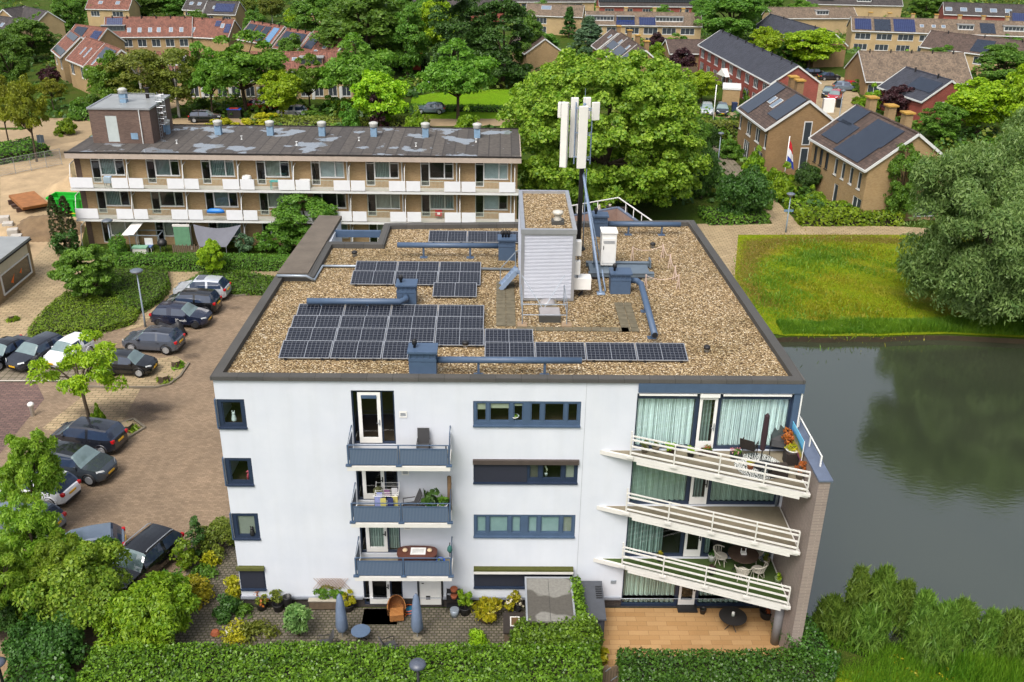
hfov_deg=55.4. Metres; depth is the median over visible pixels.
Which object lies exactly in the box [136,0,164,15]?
dark tree
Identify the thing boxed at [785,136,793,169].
flagpole
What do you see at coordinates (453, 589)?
flower pot
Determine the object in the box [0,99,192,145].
street
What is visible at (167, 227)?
window
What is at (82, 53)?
house
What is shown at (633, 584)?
window frame
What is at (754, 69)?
terrace
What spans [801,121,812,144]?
window
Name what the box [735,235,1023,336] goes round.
waterside lawn
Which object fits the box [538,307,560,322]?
roof hatch
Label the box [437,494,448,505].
potted plant
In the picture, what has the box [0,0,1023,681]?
ground
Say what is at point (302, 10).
dark tree
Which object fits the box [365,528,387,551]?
door
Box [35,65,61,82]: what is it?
copper tree
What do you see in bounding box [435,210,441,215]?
red crate
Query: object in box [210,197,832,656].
apartment building
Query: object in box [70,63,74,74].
window
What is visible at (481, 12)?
poplar tree
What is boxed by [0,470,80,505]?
parked car
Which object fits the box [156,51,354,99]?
terrace
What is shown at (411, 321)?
solar panel
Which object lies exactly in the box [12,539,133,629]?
maple shrub
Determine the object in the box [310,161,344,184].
window
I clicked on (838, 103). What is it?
wheelie bin
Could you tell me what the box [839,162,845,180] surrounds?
window
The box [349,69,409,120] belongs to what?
tree
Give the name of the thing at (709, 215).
hedge
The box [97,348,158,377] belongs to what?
parked car
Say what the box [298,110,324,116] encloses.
bush
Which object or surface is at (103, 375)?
young tree
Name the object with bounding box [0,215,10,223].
concrete block
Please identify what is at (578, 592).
ivy wall
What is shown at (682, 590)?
door
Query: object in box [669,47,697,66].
copper tree
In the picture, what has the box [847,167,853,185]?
window
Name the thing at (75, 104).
bush
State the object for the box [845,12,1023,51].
terrace
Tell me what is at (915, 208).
window
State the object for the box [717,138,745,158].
bush
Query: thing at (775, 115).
house
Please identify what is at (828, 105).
utility box
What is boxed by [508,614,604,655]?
ivy mound
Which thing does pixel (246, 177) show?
storage box
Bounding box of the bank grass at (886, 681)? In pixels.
[829,668,943,681]
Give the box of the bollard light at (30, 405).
[27,402,34,416]
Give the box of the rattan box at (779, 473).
[768,462,788,477]
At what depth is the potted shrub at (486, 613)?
43.64 m
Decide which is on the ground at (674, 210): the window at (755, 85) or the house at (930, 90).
the house at (930, 90)
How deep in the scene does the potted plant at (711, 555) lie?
43.56 m
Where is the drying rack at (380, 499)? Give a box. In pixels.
[374,481,399,505]
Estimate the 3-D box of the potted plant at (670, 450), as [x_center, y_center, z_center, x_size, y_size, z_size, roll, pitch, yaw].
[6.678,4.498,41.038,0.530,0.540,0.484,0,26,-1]
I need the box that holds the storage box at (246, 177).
[242,175,251,178]
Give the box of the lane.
[697,112,736,117]
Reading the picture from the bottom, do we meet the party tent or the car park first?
the car park
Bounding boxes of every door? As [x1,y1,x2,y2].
[339,86,341,98]
[357,392,381,442]
[362,471,384,498]
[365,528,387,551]
[369,581,389,603]
[419,581,441,604]
[674,547,695,604]
[679,495,701,556]
[685,440,708,503]
[691,398,718,448]
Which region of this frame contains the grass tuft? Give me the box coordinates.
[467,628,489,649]
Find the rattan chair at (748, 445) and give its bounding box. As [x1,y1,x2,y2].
[739,437,758,459]
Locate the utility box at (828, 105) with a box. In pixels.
[821,98,835,112]
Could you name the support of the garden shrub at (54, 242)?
on the sand ground at (39, 180)
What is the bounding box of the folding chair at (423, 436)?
[416,428,429,448]
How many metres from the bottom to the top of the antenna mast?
8.837 m
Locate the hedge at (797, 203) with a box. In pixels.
[784,197,852,213]
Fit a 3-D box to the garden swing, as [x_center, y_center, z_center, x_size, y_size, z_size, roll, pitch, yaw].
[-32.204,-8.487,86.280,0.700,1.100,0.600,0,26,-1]
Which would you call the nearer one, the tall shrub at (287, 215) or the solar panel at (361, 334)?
the solar panel at (361, 334)
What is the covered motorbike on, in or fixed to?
on the car park
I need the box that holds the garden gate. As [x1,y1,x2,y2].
[602,665,619,681]
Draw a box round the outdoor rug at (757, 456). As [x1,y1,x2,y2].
[734,453,778,478]
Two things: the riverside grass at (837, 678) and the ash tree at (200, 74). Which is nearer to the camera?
the riverside grass at (837, 678)
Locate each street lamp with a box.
[0,657,5,681]
[102,218,112,241]
[130,268,146,326]
[409,658,425,681]
[718,132,723,162]
[784,192,794,232]
[839,89,845,115]
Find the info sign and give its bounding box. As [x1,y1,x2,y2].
[36,134,44,145]
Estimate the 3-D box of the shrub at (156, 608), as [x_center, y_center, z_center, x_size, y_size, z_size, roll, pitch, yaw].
[-15.623,11.969,41.979,4.450,3.412,4.192,-5,26,-12]
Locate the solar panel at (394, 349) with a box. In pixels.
[382,341,433,360]
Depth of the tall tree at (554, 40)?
175.63 m
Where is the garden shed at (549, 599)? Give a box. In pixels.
[525,577,575,627]
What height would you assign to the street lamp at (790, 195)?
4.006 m
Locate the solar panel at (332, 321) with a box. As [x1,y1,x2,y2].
[291,315,340,329]
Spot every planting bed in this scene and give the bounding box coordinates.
[27,290,143,337]
[104,265,171,312]
[114,251,289,271]
[186,269,274,295]
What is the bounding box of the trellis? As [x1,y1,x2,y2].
[313,578,345,588]
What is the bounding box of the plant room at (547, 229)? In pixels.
[518,190,576,300]
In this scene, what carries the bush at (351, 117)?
on the ground at (674, 210)
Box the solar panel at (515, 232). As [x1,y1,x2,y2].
[511,231,517,242]
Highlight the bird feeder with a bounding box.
[447,542,451,556]
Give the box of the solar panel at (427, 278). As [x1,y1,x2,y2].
[394,271,437,286]
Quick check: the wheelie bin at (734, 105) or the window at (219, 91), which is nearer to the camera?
the wheelie bin at (734, 105)
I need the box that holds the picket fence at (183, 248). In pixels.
[172,244,202,255]
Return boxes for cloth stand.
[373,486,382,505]
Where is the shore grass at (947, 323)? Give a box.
[776,313,1023,335]
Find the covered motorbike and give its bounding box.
[158,320,187,334]
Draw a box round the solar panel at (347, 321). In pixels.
[339,315,388,330]
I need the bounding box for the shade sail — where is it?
[193,224,240,252]
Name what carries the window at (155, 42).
in the terrace at (156, 33)
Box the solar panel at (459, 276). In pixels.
[438,271,480,285]
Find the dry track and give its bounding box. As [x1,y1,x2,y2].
[730,230,915,310]
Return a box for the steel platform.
[586,257,653,279]
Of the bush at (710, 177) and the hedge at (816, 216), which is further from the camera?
the bush at (710, 177)
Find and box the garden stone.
[210,629,219,636]
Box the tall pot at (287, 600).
[283,593,291,608]
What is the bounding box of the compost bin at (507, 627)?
[503,612,524,647]
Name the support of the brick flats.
on the ground at (674, 210)
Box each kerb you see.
[87,362,189,387]
[120,418,145,438]
[229,293,248,296]
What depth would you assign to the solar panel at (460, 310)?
45.81 m
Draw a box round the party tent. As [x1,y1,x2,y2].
[716,68,729,82]
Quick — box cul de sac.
[813,76,859,118]
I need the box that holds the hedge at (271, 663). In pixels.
[75,640,603,681]
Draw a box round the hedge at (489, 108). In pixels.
[405,103,505,112]
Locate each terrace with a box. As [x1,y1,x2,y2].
[100,15,192,52]
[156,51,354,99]
[584,6,702,43]
[596,0,710,22]
[697,29,821,103]
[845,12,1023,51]
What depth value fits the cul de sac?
150.82 m
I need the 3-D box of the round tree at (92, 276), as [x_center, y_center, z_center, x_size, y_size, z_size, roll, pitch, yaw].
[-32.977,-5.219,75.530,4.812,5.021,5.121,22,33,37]
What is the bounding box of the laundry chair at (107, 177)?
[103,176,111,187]
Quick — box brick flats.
[64,87,520,247]
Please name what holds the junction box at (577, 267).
attached to the plant room at (547, 229)
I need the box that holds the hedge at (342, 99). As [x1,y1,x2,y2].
[326,97,353,112]
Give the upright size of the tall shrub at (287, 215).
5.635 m
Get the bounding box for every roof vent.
[462,340,468,347]
[704,345,710,352]
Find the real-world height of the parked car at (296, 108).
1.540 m
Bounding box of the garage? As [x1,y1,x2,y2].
[722,82,740,105]
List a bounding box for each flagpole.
[713,85,716,119]
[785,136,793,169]
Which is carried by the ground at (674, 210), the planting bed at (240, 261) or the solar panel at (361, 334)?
the planting bed at (240, 261)
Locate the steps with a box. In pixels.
[499,250,519,289]
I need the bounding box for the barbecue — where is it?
[157,238,167,251]
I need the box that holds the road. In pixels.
[0,382,43,452]
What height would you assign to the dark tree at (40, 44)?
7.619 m
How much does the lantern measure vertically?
0.280 m
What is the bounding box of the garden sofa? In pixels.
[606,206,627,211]
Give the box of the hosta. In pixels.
[600,646,609,664]
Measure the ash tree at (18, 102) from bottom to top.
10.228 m
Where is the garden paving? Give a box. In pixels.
[173,540,525,652]
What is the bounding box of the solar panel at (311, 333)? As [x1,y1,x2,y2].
[285,327,336,341]
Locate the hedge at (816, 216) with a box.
[794,205,905,226]
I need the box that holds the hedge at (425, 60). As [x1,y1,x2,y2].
[392,52,429,70]
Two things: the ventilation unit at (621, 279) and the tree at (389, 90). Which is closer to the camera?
the ventilation unit at (621, 279)
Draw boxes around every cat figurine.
[231,410,236,420]
[250,526,254,535]
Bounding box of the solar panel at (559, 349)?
[535,342,585,360]
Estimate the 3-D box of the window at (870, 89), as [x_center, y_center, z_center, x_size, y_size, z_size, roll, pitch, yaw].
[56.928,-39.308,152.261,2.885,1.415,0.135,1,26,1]
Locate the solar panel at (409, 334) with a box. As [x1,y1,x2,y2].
[385,328,434,340]
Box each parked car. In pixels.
[0,334,30,370]
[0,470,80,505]
[0,501,66,536]
[5,331,63,370]
[43,332,95,366]
[49,416,127,453]
[51,440,117,485]
[65,522,126,546]
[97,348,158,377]
[109,523,184,592]
[122,325,185,354]
[149,301,212,328]
[165,288,221,312]
[173,275,231,298]
[188,109,221,122]
[247,98,277,110]
[276,104,307,115]
[415,102,445,114]
[700,101,713,115]
[715,101,728,115]
[805,68,823,75]
[817,71,840,80]
[821,85,833,97]
[827,88,842,98]
[832,81,854,91]
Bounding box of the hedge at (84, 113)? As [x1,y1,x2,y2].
[69,104,91,120]
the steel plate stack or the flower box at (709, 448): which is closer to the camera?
the flower box at (709, 448)
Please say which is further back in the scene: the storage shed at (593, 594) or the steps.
the steps
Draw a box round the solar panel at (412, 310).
[390,304,437,320]
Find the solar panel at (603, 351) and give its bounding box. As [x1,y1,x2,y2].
[585,342,636,362]
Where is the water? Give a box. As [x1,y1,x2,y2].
[779,340,1023,681]
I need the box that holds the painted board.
[791,421,804,460]
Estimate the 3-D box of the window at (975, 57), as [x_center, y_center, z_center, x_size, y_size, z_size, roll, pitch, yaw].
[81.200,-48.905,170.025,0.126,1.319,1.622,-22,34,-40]
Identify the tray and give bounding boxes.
[410,547,425,554]
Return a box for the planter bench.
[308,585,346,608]
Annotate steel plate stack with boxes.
[8,191,47,212]
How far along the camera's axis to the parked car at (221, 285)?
76.20 m
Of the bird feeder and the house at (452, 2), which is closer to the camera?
the bird feeder
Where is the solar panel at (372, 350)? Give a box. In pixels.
[330,341,383,360]
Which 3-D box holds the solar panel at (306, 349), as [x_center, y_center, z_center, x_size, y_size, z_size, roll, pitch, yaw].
[-8.861,0.397,41.986,2.160,0.370,1.252,0,26,-1]
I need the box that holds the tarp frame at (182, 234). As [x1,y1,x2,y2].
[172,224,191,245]
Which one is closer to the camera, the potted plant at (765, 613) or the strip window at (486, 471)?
the strip window at (486, 471)
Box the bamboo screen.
[447,476,451,509]
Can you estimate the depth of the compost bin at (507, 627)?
42.58 m
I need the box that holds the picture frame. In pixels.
[510,616,519,625]
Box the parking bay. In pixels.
[0,331,101,381]
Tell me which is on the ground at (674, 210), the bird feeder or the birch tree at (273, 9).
the birch tree at (273, 9)
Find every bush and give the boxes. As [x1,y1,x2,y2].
[53,111,77,136]
[67,96,88,119]
[84,88,100,104]
[94,535,126,544]
[193,97,210,109]
[205,117,239,124]
[241,112,277,124]
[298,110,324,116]
[321,94,340,110]
[338,101,361,125]
[404,104,424,126]
[454,106,481,127]
[649,37,672,57]
[672,32,686,38]
[691,139,721,198]
[706,125,720,147]
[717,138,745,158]
[741,145,767,173]
[743,89,749,101]
[754,180,773,210]
[764,161,797,201]
[794,161,822,191]
[805,184,825,200]
[851,95,864,105]
[852,79,859,91]
[857,82,881,108]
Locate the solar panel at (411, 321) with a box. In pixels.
[388,316,435,327]
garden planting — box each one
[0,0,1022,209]
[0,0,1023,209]
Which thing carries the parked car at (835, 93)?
on the cul de sac
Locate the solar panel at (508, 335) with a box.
[484,329,532,345]
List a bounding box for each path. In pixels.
[125,271,277,330]
[429,119,509,122]
[697,224,970,276]
[764,200,800,225]
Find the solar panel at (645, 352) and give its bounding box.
[635,343,687,362]
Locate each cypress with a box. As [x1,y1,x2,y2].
[46,195,65,253]
[57,195,79,250]
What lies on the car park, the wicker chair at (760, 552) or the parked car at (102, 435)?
the parked car at (102, 435)
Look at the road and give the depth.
61.43 m
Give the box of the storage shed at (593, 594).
[580,581,605,640]
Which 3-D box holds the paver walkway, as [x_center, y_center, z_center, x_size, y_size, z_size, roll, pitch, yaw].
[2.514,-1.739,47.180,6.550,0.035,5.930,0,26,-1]
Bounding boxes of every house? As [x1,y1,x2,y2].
[0,5,24,17]
[0,16,32,43]
[22,6,65,42]
[51,30,83,83]
[65,36,104,93]
[71,24,125,51]
[82,43,147,94]
[85,0,140,25]
[182,0,206,15]
[191,16,241,50]
[203,0,245,29]
[237,20,286,50]
[272,27,311,50]
[299,30,359,53]
[412,0,502,21]
[512,0,594,16]
[512,35,560,73]
[526,3,584,34]
[591,25,621,59]
[600,29,632,61]
[606,34,640,59]
[622,40,653,71]
[661,39,704,66]
[736,75,833,174]
[753,13,847,67]
[761,7,856,34]
[802,0,902,16]
[808,95,943,220]
[844,49,972,95]
[877,66,964,123]
[919,30,1023,75]
[938,2,1023,20]
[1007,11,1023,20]
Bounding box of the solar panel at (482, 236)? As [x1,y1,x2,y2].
[467,231,500,242]
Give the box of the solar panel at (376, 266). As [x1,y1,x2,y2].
[355,261,397,272]
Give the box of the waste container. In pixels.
[46,192,82,216]
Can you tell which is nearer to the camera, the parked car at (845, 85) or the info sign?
the info sign
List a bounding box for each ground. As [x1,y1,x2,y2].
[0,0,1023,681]
[0,129,85,336]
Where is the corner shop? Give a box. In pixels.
[0,236,35,304]
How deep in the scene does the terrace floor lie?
43.63 m
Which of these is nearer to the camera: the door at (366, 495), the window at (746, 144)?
the door at (366, 495)
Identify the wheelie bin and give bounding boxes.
[226,107,241,117]
[731,102,737,111]
[835,98,842,107]
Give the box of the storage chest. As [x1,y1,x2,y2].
[131,245,148,253]
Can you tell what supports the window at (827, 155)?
in the house at (854, 151)
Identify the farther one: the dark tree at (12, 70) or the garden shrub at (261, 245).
the dark tree at (12, 70)
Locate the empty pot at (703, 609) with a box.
[700,606,706,614]
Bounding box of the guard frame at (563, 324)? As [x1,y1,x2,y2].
[517,275,571,327]
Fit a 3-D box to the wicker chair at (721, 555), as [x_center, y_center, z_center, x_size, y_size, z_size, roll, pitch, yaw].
[9.259,9.559,43.397,0.680,0.870,0.787,9,27,17]
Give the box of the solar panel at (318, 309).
[296,304,344,319]
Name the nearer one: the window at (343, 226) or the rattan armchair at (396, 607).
the rattan armchair at (396, 607)
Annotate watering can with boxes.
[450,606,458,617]
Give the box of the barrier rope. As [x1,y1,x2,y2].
[635,245,676,279]
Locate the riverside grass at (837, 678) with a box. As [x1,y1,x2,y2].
[825,671,955,681]
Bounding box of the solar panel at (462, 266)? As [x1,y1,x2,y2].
[439,261,480,271]
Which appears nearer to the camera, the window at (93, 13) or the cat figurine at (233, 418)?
the cat figurine at (233, 418)
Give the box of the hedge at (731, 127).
[700,117,738,139]
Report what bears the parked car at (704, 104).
on the lane
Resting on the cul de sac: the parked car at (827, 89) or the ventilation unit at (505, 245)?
the parked car at (827, 89)
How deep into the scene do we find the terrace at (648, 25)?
194.96 m
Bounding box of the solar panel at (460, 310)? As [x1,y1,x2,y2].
[438,305,483,316]
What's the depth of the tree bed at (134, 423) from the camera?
59.30 m
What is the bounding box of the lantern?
[740,548,746,554]
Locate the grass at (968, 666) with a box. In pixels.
[818,636,1023,681]
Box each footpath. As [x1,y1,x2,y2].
[0,243,93,337]
[713,146,742,176]
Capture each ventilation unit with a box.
[307,274,417,305]
[397,230,515,260]
[407,339,581,373]
[591,207,680,236]
[609,263,657,338]
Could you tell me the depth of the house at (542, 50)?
164.03 m
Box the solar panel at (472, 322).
[436,316,483,328]
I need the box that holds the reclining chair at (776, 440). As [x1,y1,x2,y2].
[769,421,785,454]
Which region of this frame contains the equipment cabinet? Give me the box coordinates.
[599,227,617,264]
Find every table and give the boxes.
[351,624,369,640]
[397,546,436,571]
[719,607,746,631]
[728,545,758,569]
[756,460,770,477]
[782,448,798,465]
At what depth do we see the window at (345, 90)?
145.43 m
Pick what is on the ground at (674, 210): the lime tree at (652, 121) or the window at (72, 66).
the lime tree at (652, 121)
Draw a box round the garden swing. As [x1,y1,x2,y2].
[144,238,153,251]
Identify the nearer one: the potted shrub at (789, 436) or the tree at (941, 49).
the potted shrub at (789, 436)
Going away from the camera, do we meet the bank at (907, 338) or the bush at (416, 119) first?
the bank at (907, 338)
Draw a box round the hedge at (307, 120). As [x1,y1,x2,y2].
[254,113,430,126]
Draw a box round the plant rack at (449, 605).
[446,589,459,607]
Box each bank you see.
[771,613,842,681]
[777,335,1023,343]
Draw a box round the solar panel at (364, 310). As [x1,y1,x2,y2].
[343,304,391,319]
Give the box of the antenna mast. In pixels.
[558,89,605,294]
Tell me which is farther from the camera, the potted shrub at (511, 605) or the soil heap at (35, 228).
the soil heap at (35, 228)
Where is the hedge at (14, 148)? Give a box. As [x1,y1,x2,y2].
[0,136,52,164]
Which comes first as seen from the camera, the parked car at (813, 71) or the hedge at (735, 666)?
the hedge at (735, 666)
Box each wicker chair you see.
[713,545,727,566]
[734,565,752,580]
[750,561,768,580]
[755,549,764,562]
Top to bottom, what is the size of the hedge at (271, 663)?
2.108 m
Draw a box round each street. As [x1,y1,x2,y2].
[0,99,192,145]
[0,118,729,127]
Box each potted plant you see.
[253,591,268,611]
[420,488,439,505]
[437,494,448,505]
[590,203,598,210]
[599,196,608,208]
[640,440,648,452]
[651,441,659,453]
[657,550,663,561]
[665,441,675,453]
[687,445,694,457]
[708,549,714,561]
[708,563,715,574]
[746,461,754,469]
[759,606,771,620]
[762,554,770,565]
[775,573,782,583]
[784,443,797,453]
[794,460,806,479]
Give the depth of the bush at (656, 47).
178.06 m
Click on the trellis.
(330, 583)
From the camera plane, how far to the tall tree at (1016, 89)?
124.20 m
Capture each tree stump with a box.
[5,314,19,322]
[122,421,141,432]
[155,372,175,383]
[170,359,184,370]
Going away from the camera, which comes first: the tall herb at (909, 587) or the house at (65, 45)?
the tall herb at (909, 587)
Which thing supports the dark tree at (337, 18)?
on the ground at (674, 210)
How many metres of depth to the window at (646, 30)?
195.03 m
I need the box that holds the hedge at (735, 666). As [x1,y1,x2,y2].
[615,646,825,681]
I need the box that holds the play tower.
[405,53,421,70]
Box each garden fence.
[681,67,697,77]
[705,71,721,80]
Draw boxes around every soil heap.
[0,220,19,235]
[17,214,84,241]
[42,173,79,196]
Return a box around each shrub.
[0,581,27,632]
[0,609,91,666]
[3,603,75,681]
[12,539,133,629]
[48,227,79,255]
[92,570,201,653]
[162,568,185,581]
[168,537,199,570]
[184,573,215,610]
[185,515,206,557]
[189,561,218,581]
[192,515,234,559]
[199,550,221,567]
[210,593,241,624]
[218,617,254,645]
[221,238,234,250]
[222,574,240,602]
[230,233,254,252]
[234,601,253,620]
[239,617,281,645]
[253,230,276,251]
[265,192,337,244]
[269,589,284,612]
[272,239,292,252]
[282,602,313,636]
[342,589,355,612]
[457,589,472,616]
[471,596,502,623]
[504,590,523,611]
[715,162,777,216]
[781,427,793,444]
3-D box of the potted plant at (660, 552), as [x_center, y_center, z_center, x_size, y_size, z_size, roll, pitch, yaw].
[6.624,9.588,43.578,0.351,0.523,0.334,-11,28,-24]
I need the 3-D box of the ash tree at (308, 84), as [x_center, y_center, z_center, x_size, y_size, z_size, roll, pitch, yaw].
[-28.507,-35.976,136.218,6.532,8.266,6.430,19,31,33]
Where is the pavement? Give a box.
[42,384,139,430]
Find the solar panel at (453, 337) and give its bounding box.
[435,328,483,347]
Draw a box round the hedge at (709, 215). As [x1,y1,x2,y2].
[697,205,770,225]
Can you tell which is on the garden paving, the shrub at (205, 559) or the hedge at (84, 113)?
the shrub at (205, 559)
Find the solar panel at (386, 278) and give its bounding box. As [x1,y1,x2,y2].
[350,271,394,286]
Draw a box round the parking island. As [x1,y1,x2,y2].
[113,356,186,385]
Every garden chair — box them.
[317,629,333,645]
[378,635,398,648]
[403,488,422,505]
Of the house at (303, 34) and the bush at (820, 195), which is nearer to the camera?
the bush at (820, 195)
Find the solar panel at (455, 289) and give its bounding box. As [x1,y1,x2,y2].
[432,282,476,298]
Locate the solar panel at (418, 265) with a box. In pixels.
[397,261,439,272]
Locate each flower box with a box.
[701,444,712,453]
[730,447,742,459]
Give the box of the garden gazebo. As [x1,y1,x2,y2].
[122,222,164,251]
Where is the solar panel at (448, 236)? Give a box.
[428,230,466,242]
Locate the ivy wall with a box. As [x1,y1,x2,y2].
[568,575,588,624]
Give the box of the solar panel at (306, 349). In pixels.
[278,340,332,360]
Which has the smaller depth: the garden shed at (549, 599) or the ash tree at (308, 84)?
the garden shed at (549, 599)
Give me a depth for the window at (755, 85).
144.16 m
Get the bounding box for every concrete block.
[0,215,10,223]
[2,221,13,226]
[7,227,18,235]
[11,233,22,236]
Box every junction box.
[574,274,590,296]
[575,260,580,277]
[576,239,581,260]
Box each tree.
[0,28,33,81]
[0,74,12,140]
[0,74,48,161]
[0,427,66,510]
[0,494,83,568]
[0,541,36,633]
[3,17,61,56]
[24,329,128,416]
[28,529,89,585]
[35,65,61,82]
[39,77,67,109]
[46,243,121,295]
[49,0,84,30]
[65,0,86,11]
[82,50,138,96]
[96,48,171,93]
[107,232,127,267]
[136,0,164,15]
[137,47,204,117]
[156,0,185,15]
[178,40,230,112]
[186,9,208,17]
[190,29,294,111]
[196,238,225,272]
[234,0,256,14]
[242,9,265,28]
[256,0,285,23]
[256,68,303,115]
[277,33,303,50]
[283,8,296,23]
[284,0,333,31]
[287,53,333,108]
[309,0,431,65]
[314,32,398,111]
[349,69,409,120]
[368,92,389,126]
[384,5,429,76]
[397,0,415,17]
[412,0,435,51]
[414,37,500,118]
[417,0,457,43]
[427,0,483,70]
[448,0,494,57]
[469,0,534,85]
[496,47,712,207]
[505,9,546,62]
[542,33,560,48]
[559,6,576,37]
[566,15,603,52]
[649,32,664,46]
[650,4,673,11]
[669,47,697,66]
[681,114,712,153]
[687,70,721,102]
[689,0,715,27]
[694,0,771,37]
[748,26,783,53]
[760,0,784,13]
[775,43,803,60]
[781,28,845,67]
[787,0,818,6]
[878,84,914,115]
[883,142,921,213]
[895,106,1023,325]
[908,0,946,17]
[917,101,969,140]
[930,44,953,51]
[944,76,1022,132]
[946,0,968,1]
[975,42,1023,83]
[991,133,1023,163]
[999,63,1023,124]
[1005,34,1021,39]
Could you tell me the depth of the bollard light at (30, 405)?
59.85 m
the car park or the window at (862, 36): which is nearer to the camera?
the car park
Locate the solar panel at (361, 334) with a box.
[335,328,385,344]
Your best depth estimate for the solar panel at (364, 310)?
45.70 m
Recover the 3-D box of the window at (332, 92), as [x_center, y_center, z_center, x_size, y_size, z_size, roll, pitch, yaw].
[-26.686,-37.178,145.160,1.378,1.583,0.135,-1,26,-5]
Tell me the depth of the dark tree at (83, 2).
223.82 m
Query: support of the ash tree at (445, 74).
on the park lawn at (495, 96)
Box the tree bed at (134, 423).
[127,420,141,435]
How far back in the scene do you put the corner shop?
77.82 m
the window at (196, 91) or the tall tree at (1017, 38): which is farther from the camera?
the tall tree at (1017, 38)
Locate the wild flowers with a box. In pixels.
[894,654,952,681]
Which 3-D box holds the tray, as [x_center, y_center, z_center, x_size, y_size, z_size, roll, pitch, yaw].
[-4.117,9.217,42.778,0.660,0.050,0.440,0,26,-1]
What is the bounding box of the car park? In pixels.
[0,295,261,681]
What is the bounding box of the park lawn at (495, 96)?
[408,89,513,118]
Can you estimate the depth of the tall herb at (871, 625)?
42.55 m
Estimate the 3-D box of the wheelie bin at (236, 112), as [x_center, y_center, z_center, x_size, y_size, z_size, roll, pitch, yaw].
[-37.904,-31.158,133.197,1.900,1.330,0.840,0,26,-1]
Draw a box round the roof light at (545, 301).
[538,298,556,310]
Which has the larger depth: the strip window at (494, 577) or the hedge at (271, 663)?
the strip window at (494, 577)
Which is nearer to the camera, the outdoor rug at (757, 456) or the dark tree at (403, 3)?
the outdoor rug at (757, 456)
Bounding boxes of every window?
[0,253,32,295]
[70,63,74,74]
[90,159,125,182]
[91,11,99,16]
[95,191,130,212]
[101,222,135,242]
[112,11,122,16]
[123,39,132,46]
[137,39,146,46]
[145,159,180,183]
[150,191,184,213]
[151,39,160,46]
[154,222,186,242]
[165,39,174,46]
[179,39,188,46]
[190,87,199,96]
[200,160,235,183]
[204,192,238,213]
[208,223,240,240]
[214,398,247,429]
[218,88,226,96]
[222,457,254,486]
[229,512,260,540]
[231,86,240,96]
[236,566,266,590]
[246,86,254,96]
[255,161,289,184]
[259,193,290,214]
[262,223,295,244]
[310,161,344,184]
[313,193,346,210]
[315,88,323,96]
[328,86,337,96]
[341,224,348,241]
[342,86,350,96]
[365,162,398,185]
[367,194,400,215]
[369,224,382,241]
[420,162,453,186]
[421,194,453,216]
[473,401,580,427]
[473,459,578,484]
[473,514,574,538]
[474,566,572,588]
[475,163,507,186]
[475,195,507,216]
[537,18,546,23]
[625,27,638,33]
[643,28,657,34]
[662,28,675,34]
[680,28,694,34]
[714,57,717,66]
[729,65,732,74]
[736,69,740,79]
[743,138,748,157]
[745,73,749,84]
[746,121,751,136]
[753,78,757,88]
[754,127,759,144]
[763,134,766,149]
[798,148,808,169]
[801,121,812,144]
[812,146,817,162]
[818,149,823,166]
[823,153,828,170]
[832,158,838,175]
[832,183,837,200]
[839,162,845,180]
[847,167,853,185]
[852,195,860,206]
[853,44,866,49]
[855,33,870,39]
[855,172,861,190]
[867,85,879,91]
[874,44,888,50]
[876,34,891,40]
[896,45,909,50]
[897,34,913,40]
[913,208,933,216]
[919,35,926,41]
[972,56,980,64]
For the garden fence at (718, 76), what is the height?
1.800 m
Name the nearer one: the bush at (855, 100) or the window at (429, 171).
the window at (429, 171)
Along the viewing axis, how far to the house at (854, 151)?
97.76 m
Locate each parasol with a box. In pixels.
[335,593,347,639]
[411,593,422,639]
[754,413,769,469]
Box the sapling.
[90,402,105,418]
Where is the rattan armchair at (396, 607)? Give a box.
[387,595,405,621]
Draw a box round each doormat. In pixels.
[362,609,397,624]
[676,603,697,612]
[697,451,717,455]
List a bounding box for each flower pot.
[450,586,457,592]
[450,593,457,599]
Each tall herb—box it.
[810,591,852,646]
[843,561,872,609]
[844,599,896,655]
[866,560,907,638]
[892,576,918,637]
[899,586,938,638]
[902,613,961,670]
[932,597,967,641]
[953,592,986,651]
[963,606,1006,661]
[987,606,1023,660]
[1012,651,1023,666]
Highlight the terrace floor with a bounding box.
[602,608,781,668]
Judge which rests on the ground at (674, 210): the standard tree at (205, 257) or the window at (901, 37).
the standard tree at (205, 257)
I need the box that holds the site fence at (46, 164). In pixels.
[0,149,61,175]
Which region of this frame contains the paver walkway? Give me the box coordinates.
[496,281,638,331]
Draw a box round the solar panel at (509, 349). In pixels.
[484,342,534,356]
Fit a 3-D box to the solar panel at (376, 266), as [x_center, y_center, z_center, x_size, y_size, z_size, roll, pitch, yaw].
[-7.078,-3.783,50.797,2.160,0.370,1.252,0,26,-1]
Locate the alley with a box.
[0,652,8,681]
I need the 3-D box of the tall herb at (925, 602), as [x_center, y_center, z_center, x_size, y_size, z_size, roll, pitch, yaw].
[18.204,12.265,43.133,1.675,3.240,1.939,0,26,-1]
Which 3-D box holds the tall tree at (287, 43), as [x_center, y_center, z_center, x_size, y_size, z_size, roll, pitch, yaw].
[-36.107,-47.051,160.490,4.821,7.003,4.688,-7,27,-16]
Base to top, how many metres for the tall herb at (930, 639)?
2.606 m
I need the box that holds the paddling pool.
[207,208,224,213]
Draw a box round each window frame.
[621,569,757,605]
[625,499,770,556]
[629,461,779,504]
[633,393,793,448]
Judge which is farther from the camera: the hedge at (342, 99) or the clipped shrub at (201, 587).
the hedge at (342, 99)

